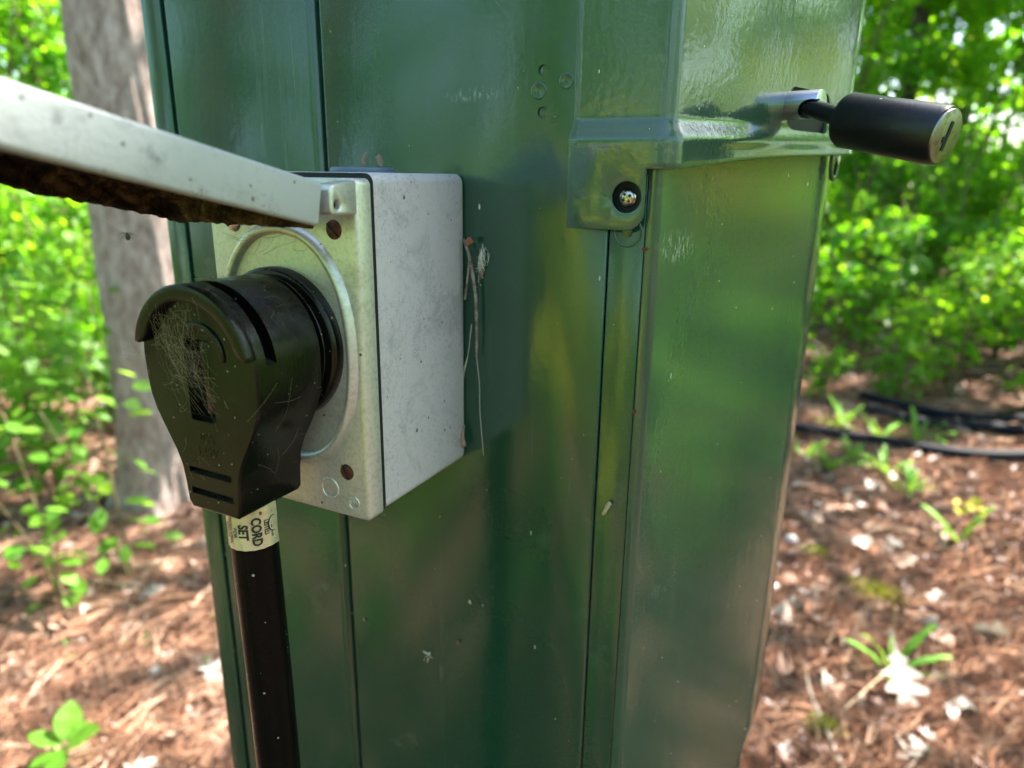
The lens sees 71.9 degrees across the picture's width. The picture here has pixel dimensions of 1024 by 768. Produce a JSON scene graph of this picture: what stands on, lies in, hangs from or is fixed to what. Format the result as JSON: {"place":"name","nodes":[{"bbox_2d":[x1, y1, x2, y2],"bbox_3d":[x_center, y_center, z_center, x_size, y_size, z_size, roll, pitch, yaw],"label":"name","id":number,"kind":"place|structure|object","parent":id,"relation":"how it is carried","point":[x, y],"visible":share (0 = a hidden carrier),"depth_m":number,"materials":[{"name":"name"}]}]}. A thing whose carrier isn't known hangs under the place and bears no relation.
{"place":"outdoors","nodes":[
{"label":"outdoors","id":0,"kind":"place"},
{"bbox_2d":[0,188,1023,767],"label":"ground","id":1,"kind":"structure","parent":0,"point":[1010,396],"depth_m":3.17,"materials":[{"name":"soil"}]},
{"bbox_2d":[0,329,25,464],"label":"sapling","id":2,"kind":"object","parent":1,"relation":"on","point":[11,350],"visible":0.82,"depth_m":2.48,"materials":[{"name":"green"}]},
{"bbox_2d":[0,1,37,275],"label":"shrub","id":3,"kind":"object","parent":1,"relation":"on","point":[3,69],"visible":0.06,"depth_m":7.22,"materials":[{"name":"green plant"}]},
{"bbox_2d":[0,213,59,393],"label":"shrub","id":4,"kind":"object","parent":1,"relation":"on","point":[11,272],"visible":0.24,"depth_m":3.66,"materials":[{"name":"green plant"}]},
{"bbox_2d":[0,1,60,274],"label":"young tree","id":5,"kind":"object","parent":1,"relation":"on","point":[19,34],"depth_m":8.19,"materials":[{"name":"green plant"}]},
{"bbox_2d":[0,186,70,352],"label":"shrub","id":6,"kind":"object","parent":1,"relation":"on","point":[7,258],"visible":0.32,"depth_m":4.69,"materials":[{"name":"green plant"}]},
{"bbox_2d":[0,393,88,613],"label":"sapling","id":7,"kind":"object","parent":1,"relation":"on","point":[77,585],"visible":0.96,"depth_m":2.08,"materials":[{"name":"green"}]},
{"bbox_2d":[0,0,89,322],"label":"young tree","id":8,"kind":"object","parent":1,"relation":"on","point":[54,63],"visible":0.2,"depth_m":5.78,"materials":[{"name":"green plant"}]},
{"bbox_2d":[0,0,92,295],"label":"young tree","id":9,"kind":"object","parent":1,"relation":"on","point":[46,14],"visible":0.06,"depth_m":6.19,"materials":[{"name":"green plant"}]},
{"bbox_2d":[0,1,94,288],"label":"shrub","id":10,"kind":"object","parent":1,"relation":"on","point":[27,12],"visible":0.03,"depth_m":6.29,"materials":[{"name":"green plant"}]},
{"bbox_2d":[0,77,98,319],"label":"shrub","id":11,"kind":"object","parent":1,"relation":"on","point":[75,220],"visible":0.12,"depth_m":5.60,"materials":[{"name":"green plant"}]},
{"bbox_2d":[18,0,82,291],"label":"tree","id":12,"kind":"object","parent":1,"relation":"on","point":[24,44],"visible":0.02,"depth_m":6.94,"materials":[{"name":"green plant"}]},
{"bbox_2d":[0,184,103,370],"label":"shrub","id":13,"kind":"object","parent":1,"relation":"on","point":[11,200],"visible":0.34,"depth_m":4.38,"materials":[{"name":"green plant"}]},
{"bbox_2d":[11,89,98,309],"bbox_3d":[-3.134,-1.183,5.197,1.023,1.879,1.203,-7,18,-26],"label":"shrub","id":14,"kind":"object","parent":1,"relation":"on","point":[41,236],"visible":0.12,"depth_m":5.20,"materials":[{"name":"green plant"}]},
{"bbox_2d":[0,261,111,450],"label":"shrub","id":15,"kind":"object","parent":1,"relation":"on","point":[26,346],"visible":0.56,"depth_m":3.23,"materials":[{"name":"green plant"}]},
{"bbox_2d":[0,239,118,513],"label":"sapling","id":16,"kind":"object","parent":1,"relation":"on","point":[50,414],"visible":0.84,"depth_m":2.63,"materials":[{"name":"green"}]},
{"bbox_2d":[6,274,113,418],"bbox_3d":[-2.100,-0.180,3.688,0.798,0.844,0.739,11,19,32],"label":"shrub","id":17,"kind":"object","parent":1,"relation":"on","point":[90,315],"visible":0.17,"depth_m":3.63,"materials":[{"name":"green plant"}]},
{"bbox_2d":[28,700,99,767],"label":"seedling","id":18,"kind":"object","parent":1,"relation":"on","point":[72,727],"visible":1,"depth_m":1.55,"materials":[{"name":"green"}]},
{"bbox_2d":[62,202,105,361],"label":"shrub","id":19,"kind":"object","parent":1,"relation":"on","point":[76,263],"visible":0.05,"depth_m":4.14,"materials":[{"name":"green plant"}]},
{"bbox_2d":[0,370,182,580],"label":"sapling","id":20,"kind":"object","parent":1,"relation":"on","point":[97,522],"visible":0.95,"depth_m":2.22,"materials":[{"name":"green"}]},
{"bbox_2d":[88,459,105,473],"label":"dead leaf","id":21,"kind":"object","parent":1,"relation":"on","point":[95,465],"visible":0.53,"depth_m":3.21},
{"bbox_2d":[59,0,192,518],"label":"tree","id":22,"kind":"object","parent":1,"relation":"on","point":[105,51],"visible":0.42,"depth_m":2.54,"materials":[{"name":"grey plant"}]},
{"bbox_2d":[197,659,221,681],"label":"dead leaf","id":23,"kind":"object","parent":1,"relation":"on","point":[211,674],"visible":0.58,"depth_m":1.85,"materials":[{"name":"plant"}]},
{"bbox_2d":[140,0,865,767],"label":"utility cabinet","id":24,"kind":"object","parent":1,"relation":"on","point":[614,164],"visible":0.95,"depth_m":0.28,"materials":[{"name":"green"}]},
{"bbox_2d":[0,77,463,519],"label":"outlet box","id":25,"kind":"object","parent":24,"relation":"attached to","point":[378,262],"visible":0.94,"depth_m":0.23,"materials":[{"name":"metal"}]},
{"bbox_2d":[135,266,343,767],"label":"power plug","id":26,"kind":"object","parent":25,"relation":"attached to","point":[255,352],"visible":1,"depth_m":0.22,"materials":[{"name":"plastic"}]},
{"bbox_2d":[98,272,298,473],"bbox_3d":[-0.095,-0.002,0.219,0.066,0.064,0.031,7,17,19],"label":"cobweb","id":27,"kind":"object","parent":26,"relation":"attached to","point":[180,353],"visible":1,"depth_m":0.21,"materials":[{"name":"beige fabric"}]},
{"bbox_2d":[193,231,304,280],"bbox_3d":[-0.083,-0.032,0.227,0.048,0.036,0.011,9,18,25],"label":"cobweb","id":28,"kind":"object","parent":25,"relation":"attached to","point":[258,246],"visible":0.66,"depth_m":0.22,"materials":[{"name":"beige fabric"}]},
{"bbox_2d":[460,425,465,446],"bbox_3d":[-0.020,0.021,0.288,0.002,0.009,0.003,9,18,25],"label":"bark flake","id":29,"kind":"object","parent":25,"relation":"attached to","point":[462,442],"visible":1,"depth_m":0.29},
{"bbox_2d":[462,237,483,455],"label":"twig","id":30,"kind":"object","parent":24,"relation":"attached to","point":[467,241],"visible":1,"depth_m":0.27,"materials":[{"name":"wood"}]},
{"bbox_2d":[476,244,488,282],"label":"silk tuft","id":31,"kind":"object","parent":24,"relation":"attached to","point":[481,260],"visible":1,"depth_m":0.27,"materials":[{"name":"beige"}]},
{"bbox_2d":[798,92,961,164],"bbox_3d":[0.123,-0.091,0.251,0.020,0.027,0.066,-9,19,-31],"label":"handle","id":32,"kind":"object","parent":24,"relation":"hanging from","point":[920,131],"visible":1,"depth_m":0.23,"materials":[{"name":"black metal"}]},
{"bbox_2d":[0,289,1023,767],"bbox_3d":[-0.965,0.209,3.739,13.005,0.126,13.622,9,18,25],"label":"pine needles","id":33,"kind":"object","parent":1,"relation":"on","point":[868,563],"visible":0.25,"depth_m":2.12,"materials":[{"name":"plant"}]},
{"bbox_2d":[48,617,76,627],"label":"dead leaf","id":34,"kind":"object","parent":33,"relation":"on","point":[56,624],"visible":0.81,"depth_m":2.05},
{"bbox_2d":[122,752,155,767],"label":"dead leaf","id":35,"kind":"object","parent":33,"relation":"on","point":[144,763],"visible":1,"depth_m":1.56,"materials":[{"name":"plant"}]},
{"bbox_2d":[138,583,165,599],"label":"dead leaf","id":36,"kind":"object","parent":33,"relation":"on","point":[152,590],"visible":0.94,"depth_m":2.20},
{"bbox_2d":[148,663,168,685],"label":"dead leaf","id":37,"kind":"object","parent":33,"relation":"on","point":[153,669],"visible":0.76,"depth_m":1.86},
{"bbox_2d":[185,694,208,724],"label":"dead leaf","id":38,"kind":"object","parent":33,"relation":"on","point":[199,704],"visible":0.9,"depth_m":1.73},
{"bbox_2d":[187,689,217,703],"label":"dead leaf","id":39,"kind":"object","parent":33,"relation":"on","point":[210,692],"visible":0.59,"depth_m":1.77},
{"bbox_2d":[209,730,230,762],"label":"dead leaf","id":40,"kind":"object","parent":33,"relation":"on","point":[213,739],"visible":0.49,"depth_m":1.63,"materials":[{"name":"plant"}]},
{"bbox_2d":[770,600,792,624],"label":"dead leaf","id":41,"kind":"object","parent":33,"relation":"on","point":[782,608],"visible":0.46,"depth_m":2.17,"materials":[{"name":"plant"}]},
{"bbox_2d":[767,650,799,680],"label":"dead leaf","id":42,"kind":"object","parent":33,"relation":"on","point":[780,664],"visible":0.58,"depth_m":1.95,"materials":[{"name":"plant"}]},
{"bbox_2d":[790,592,816,619],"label":"dead leaf","id":43,"kind":"object","parent":33,"relation":"on","point":[803,600],"visible":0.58,"depth_m":2.20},
{"bbox_2d":[806,587,821,602],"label":"dead leaf","id":44,"kind":"object","parent":33,"relation":"on","point":[816,593],"visible":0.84,"depth_m":2.26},
{"bbox_2d":[800,545,831,558],"bbox_3d":[1.088,0.598,2.523,0.134,0.046,0.102,5,17,13],"label":"moss cushion","id":45,"kind":"object","parent":33,"relation":"on","point":[823,550],"visible":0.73,"depth_m":2.51,"materials":[{"name":"plant"}]},
{"bbox_2d":[796,711,848,738],"bbox_3d":[0.766,0.842,1.745,0.098,0.050,0.121,-12,21,-37],"label":"moss cushion","id":46,"kind":"object","parent":33,"relation":"on","point":[826,720],"visible":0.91,"depth_m":1.74,"materials":[{"name":"plant"}]},
{"bbox_2d":[805,669,843,767],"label":"stick","id":47,"kind":"object","parent":33,"relation":"on","point":[819,715],"visible":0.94,"depth_m":1.77,"materials":[{"name":"wood"}]},
{"bbox_2d":[819,668,836,696],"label":"dead leaf","id":48,"kind":"object","parent":33,"relation":"on","point":[826,677],"visible":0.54,"depth_m":1.89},
{"bbox_2d":[828,682,844,700],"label":"dead leaf","id":49,"kind":"object","parent":33,"relation":"on","point":[839,687],"visible":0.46,"depth_m":1.87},
{"bbox_2d":[833,674,884,718],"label":"grass stalk","id":50,"kind":"object","parent":33,"relation":"on","point":[864,691],"depth_m":1.83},
{"bbox_2d":[847,616,870,640],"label":"dead leaf","id":51,"kind":"object","parent":33,"relation":"on","point":[862,620],"visible":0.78,"depth_m":2.11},
{"bbox_2d":[846,536,874,547],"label":"dead leaf","id":52,"kind":"object","parent":33,"relation":"on","point":[859,539],"visible":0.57,"depth_m":2.60,"materials":[{"name":"plant"}]},
{"bbox_2d":[862,454,880,464],"bbox_3d":[1.693,0.358,3.310,0.034,0.055,0.125,34,-31,-29],"label":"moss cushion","id":53,"kind":"object","parent":33,"relation":"on","point":[875,457],"visible":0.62,"depth_m":3.31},
{"bbox_2d":[843,575,909,611],"bbox_3d":[1.194,0.677,2.314,0.210,0.054,0.183,9,18,25],"label":"moss cushion","id":54,"kind":"object","parent":33,"relation":"on","point":[882,589],"visible":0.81,"depth_m":2.31,"materials":[{"name":"plant"}]},
{"bbox_2d":[870,634,899,653],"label":"dead leaf","id":55,"kind":"object","parent":33,"relation":"on","point":[885,645],"visible":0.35,"depth_m":2.03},
{"bbox_2d":[878,536,911,550],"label":"dead leaf","id":56,"kind":"object","parent":33,"relation":"on","point":[894,542],"visible":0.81,"depth_m":2.59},
{"bbox_2d":[879,637,929,711],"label":"dead leaf","id":57,"kind":"object","parent":33,"relation":"on","point":[902,673],"visible":0.98,"depth_m":1.83,"materials":[{"name":"plant"}]},
{"bbox_2d":[895,734,934,757],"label":"dead leaf","id":58,"kind":"object","parent":33,"relation":"on","point":[917,743],"visible":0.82,"depth_m":1.65,"materials":[{"name":"plant"}]},
{"bbox_2d":[931,631,954,649],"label":"dead leaf","id":59,"kind":"object","parent":33,"relation":"on","point":[950,641],"visible":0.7,"depth_m":2.08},
{"bbox_2d":[945,696,980,713],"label":"dead leaf","id":60,"kind":"object","parent":33,"relation":"on","point":[963,702],"visible":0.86,"depth_m":1.80,"materials":[{"name":"plant"}]},
{"bbox_2d":[971,620,1012,648],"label":"dead leaf","id":61,"kind":"object","parent":33,"relation":"on","point":[997,626],"visible":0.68,"depth_m":2.10,"materials":[{"name":"plant"}]},
{"bbox_2d":[0,3,1023,261],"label":"wood","id":62,"kind":"object","parent":1,"relation":"on","point":[1014,33],"visible":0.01,"depth_m":13.31,"materials":[{"name":"green plant"}]},
{"bbox_2d":[777,572,807,587],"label":"dead leaf","id":63,"kind":"object","parent":1,"relation":"on","point":[785,578],"visible":0.73,"depth_m":2.33,"materials":[{"name":"plant"}]},
{"bbox_2d":[793,437,831,457],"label":"plant","id":64,"kind":"object","parent":1,"relation":"on","point":[810,450],"visible":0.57,"depth_m":3.46,"materials":[{"name":"green plant"}]},
{"bbox_2d":[807,276,855,344],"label":"shrub","id":65,"kind":"object","parent":1,"relation":"on","point":[818,300],"visible":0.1,"depth_m":4.92,"materials":[{"name":"green plant"}]},
{"bbox_2d":[799,341,870,400],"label":"shrub","id":66,"kind":"object","parent":1,"relation":"on","point":[823,384],"visible":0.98,"depth_m":4.28,"materials":[{"name":"green plant"}]},
{"bbox_2d":[813,440,860,468],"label":"plant","id":67,"kind":"object","parent":1,"relation":"on","point":[826,462],"visible":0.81,"depth_m":3.27,"materials":[{"name":"green plant"}]},
{"bbox_2d":[813,393,863,428],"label":"plant","id":68,"kind":"object","parent":1,"relation":"on","point":[848,416],"visible":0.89,"depth_m":3.87,"materials":[{"name":"green plant"}]},
{"bbox_2d":[810,190,868,320],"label":"shrub","id":69,"kind":"object","parent":1,"relation":"on","point":[829,211],"visible":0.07,"depth_m":6.30,"materials":[{"name":"green plant"}]},
{"bbox_2d":[837,435,879,460],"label":"plant","id":70,"kind":"object","parent":1,"relation":"on","point":[849,448],"visible":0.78,"depth_m":3.42,"materials":[{"name":"green plant"}]},
{"bbox_2d":[820,69,896,248],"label":"shrub","id":71,"kind":"object","parent":1,"relation":"on","point":[872,88],"visible":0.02,"depth_m":7.92,"materials":[{"name":"green plant"}]},
{"bbox_2d":[818,154,902,307],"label":"shrub","id":72,"kind":"object","parent":1,"relation":"on","point":[877,184],"visible":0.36,"depth_m":7.08,"materials":[{"name":"green plant"}]},
{"bbox_2d":[825,5,909,222],"bbox_3d":[5.549,-5.431,11.389,4.560,6.852,2.832,-12,20,-36],"label":"young tree","id":73,"kind":"object","parent":1,"relation":"on","point":[866,26],"visible":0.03,"depth_m":10.31,"materials":[{"name":"green plant"}]},
{"bbox_2d":[863,497,891,512],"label":"dead leaf","id":74,"kind":"object","parent":1,"relation":"on","point":[877,501],"visible":0.62,"depth_m":2.89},
{"bbox_2d":[814,218,945,360],"bbox_3d":[2.522,-0.639,5.105,0.945,1.078,1.019,-9,19,-29],"label":"shrub","id":75,"kind":"object","parent":1,"relation":"on","point":[843,317],"visible":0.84,"depth_m":5.09,"materials":[{"name":"green plant"}]},
{"bbox_2d":[860,411,907,436],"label":"plant","id":76,"kind":"object","parent":1,"relation":"on","point":[876,431],"visible":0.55,"depth_m":3.70,"materials":[{"name":"green plant"}]},
{"bbox_2d":[858,444,913,473],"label":"plant","id":77,"kind":"object","parent":1,"relation":"on","point":[884,458],"visible":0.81,"depth_m":3.24,"materials":[{"name":"green plant"}]},
{"bbox_2d":[826,158,951,330],"bbox_3d":[3.227,-1.291,6.242,0.909,1.670,1.069,-3,17,-13],"label":"shrub","id":78,"kind":"object","parent":1,"relation":"on","point":[874,201],"visible":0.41,"depth_m":6.14,"materials":[{"name":"green plant"}]},
{"bbox_2d":[821,4,959,288],"bbox_3d":[4.538,-2.684,8.500,1.565,3.150,1.587,5,17,13],"label":"shrub","id":79,"kind":"object","parent":1,"relation":"on","point":[893,31],"visible":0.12,"depth_m":8.25,"materials":[{"name":"green plant"}]},
{"bbox_2d":[821,0,962,251],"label":"young tree","id":80,"kind":"object","parent":1,"relation":"on","point":[911,71],"visible":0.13,"depth_m":7.28,"materials":[{"name":"green plant"}]},
{"bbox_2d":[891,607,896,663],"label":"grass stalk","id":81,"kind":"object","parent":1,"relation":"on","point":[893,631],"depth_m":1.94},
{"bbox_2d":[845,623,954,682],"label":"rosette plant","id":82,"kind":"object","parent":1,"relation":"on","point":[914,642],"visible":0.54,"depth_m":1.95,"materials":[{"name":"green plant"}]},
{"bbox_2d":[871,0,930,295],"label":"tree","id":83,"kind":"object","parent":1,"relation":"on","point":[921,16],"visible":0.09,"depth_m":7.65,"materials":[{"name":"green plant"}]},
{"bbox_2d":[824,0,981,275],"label":"young tree","id":84,"kind":"object","parent":1,"relation":"on","point":[876,5],"visible":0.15,"depth_m":8.76,"materials":[{"name":"green plant"}]},
{"bbox_2d":[864,328,952,401],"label":"shrub","id":85,"kind":"object","parent":1,"relation":"on","point":[897,377],"visible":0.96,"depth_m":4.25,"materials":[{"name":"green plant"}]},
{"bbox_2d":[795,422,1023,461],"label":"hose","id":86,"kind":"object","parent":1,"relation":"on","point":[955,452],"visible":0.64,"depth_m":3.47,"materials":[{"name":"black"}]},
{"bbox_2d":[884,465,934,495],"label":"plant","id":87,"kind":"object","parent":1,"relation":"on","point":[911,479],"visible":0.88,"depth_m":3.04,"materials":[{"name":"green plant"}]},
{"bbox_2d":[828,205,1000,363],"bbox_3d":[2.897,-0.689,5.141,0.871,1.192,0.876,-7,18,-24],"label":"shrub","id":88,"kind":"object","parent":1,"relation":"on","point":[906,229],"visible":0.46,"depth_m":5.02,"materials":[{"name":"green plant"}]},
{"bbox_2d":[894,406,955,442],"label":"plant","id":89,"kind":"object","parent":1,"relation":"on","point":[915,428],"visible":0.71,"depth_m":3.67,"materials":[{"name":"green plant"}]},
{"bbox_2d":[920,615,939,631],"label":"dead leaf","id":90,"kind":"object","parent":1,"relation":"on","point":[932,618],"visible":0.43,"depth_m":2.15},
{"bbox_2d":[855,80,1006,305],"bbox_3d":[4.261,-1.930,7.433,1.250,2.296,1.470,-1,16,-6],"label":"shrub","id":91,"kind":"object","parent":1,"relation":"on","point":[947,193],"visible":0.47,"depth_m":7.19,"materials":[{"name":"green plant"}]},
{"bbox_2d":[850,0,1023,300],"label":"young tree","id":92,"kind":"object","parent":1,"relation":"on","point":[979,12],"visible":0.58,"depth_m":7.40,"materials":[{"name":"green plant"}]},
{"bbox_2d":[925,589,950,613],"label":"dead leaf","id":93,"kind":"object","parent":1,"relation":"on","point":[935,594],"visible":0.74,"depth_m":2.28,"materials":[{"name":"plant"}]},
{"bbox_2d":[858,391,1023,423],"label":"hose","id":94,"kind":"object","parent":1,"relation":"on","point":[923,410],"visible":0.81,"depth_m":4.00,"materials":[{"name":"black"}]},
{"bbox_2d":[862,404,1023,436],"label":"hose","id":95,"kind":"object","parent":1,"relation":"on","point":[999,428],"visible":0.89,"depth_m":3.81,"materials":[{"name":"black"}]},
{"bbox_2d":[866,255,1023,398],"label":"shrub","id":96,"kind":"object","parent":1,"relation":"on","point":[984,305],"visible":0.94,"depth_m":4.27,"materials":[{"name":"green plant"}]},
{"bbox_2d":[879,2,1015,239],"bbox_3d":[6.787,-5.115,10.337,2.832,6.852,4.560,1,16,2],"label":"young tree","id":97,"kind":"object","parent":1,"relation":"on","point":[936,96],"visible":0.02,"depth_m":11.11,"materials":[{"name":"green plant"}]},
{"bbox_2d":[874,22,1021,270],"bbox_3d":[6.081,-3.469,9.951,1.961,3.892,1.934,0,16,-2],"label":"shrub","id":98,"kind":"object","parent":1,"relation":"on","point":[1008,33],"visible":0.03,"depth_m":9.45,"materials":[{"name":"green plant"}]},
{"bbox_2d":[921,496,995,543],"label":"plant","id":99,"kind":"object","parent":1,"relation":"on","point":[978,517],"visible":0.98,"depth_m":2.60,"materials":[{"name":"green plant"}]},
{"bbox_2d":[934,1,987,269],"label":"tree","id":100,"kind":"object","parent":1,"relation":"on","point":[968,112],"visible":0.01,"depth_m":10.35,"materials":[{"name":"green plant"}]},
{"bbox_2d":[907,39,1023,290],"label":"shrub","id":101,"kind":"object","parent":1,"relation":"on","point":[981,130],"visible":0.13,"depth_m":8.15,"materials":[{"name":"green plant"}]},
{"bbox_2d":[909,128,1023,328],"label":"shrub","id":102,"kind":"object","parent":1,"relation":"on","point":[964,226],"visible":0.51,"depth_m":6.11,"materials":[{"name":"green plant"}]},
{"bbox_2d":[920,6,1023,297],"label":"young tree","id":103,"kind":"object","parent":1,"relation":"on","point":[1019,45],"visible":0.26,"depth_m":7.79,"materials":[{"name":"green plant"}]},
{"bbox_2d":[924,2,1023,239],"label":"young tree","id":104,"kind":"object","parent":1,"relation":"on","point":[970,44],"visible":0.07,"depth_m":9.60,"materials":[{"name":"green plant"}]},
{"bbox_2d":[933,186,1023,360],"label":"shrub","id":105,"kind":"object","parent":1,"relation":"on","point":[1018,329],"visible":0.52,"depth_m":5.22,"materials":[{"name":"green plant"}]},
{"bbox_2d":[943,228,1023,400],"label":"shrub","id":106,"kind":"object","parent":1,"relation":"on","point":[1005,253],"visible":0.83,"depth_m":4.17,"materials":[{"name":"green plant"}]},
{"bbox_2d":[963,69,1023,316],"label":"shrub","id":107,"kind":"object","parent":1,"relation":"on","point":[995,90],"visible":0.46,"depth_m":7.10,"materials":[{"name":"green plant"}]},
{"bbox_2d":[1,9,1023,185],"label":"sky","id":108,"kind":"structure","parent":0,"point":[1000,28],"materials":[{"name":"white"}]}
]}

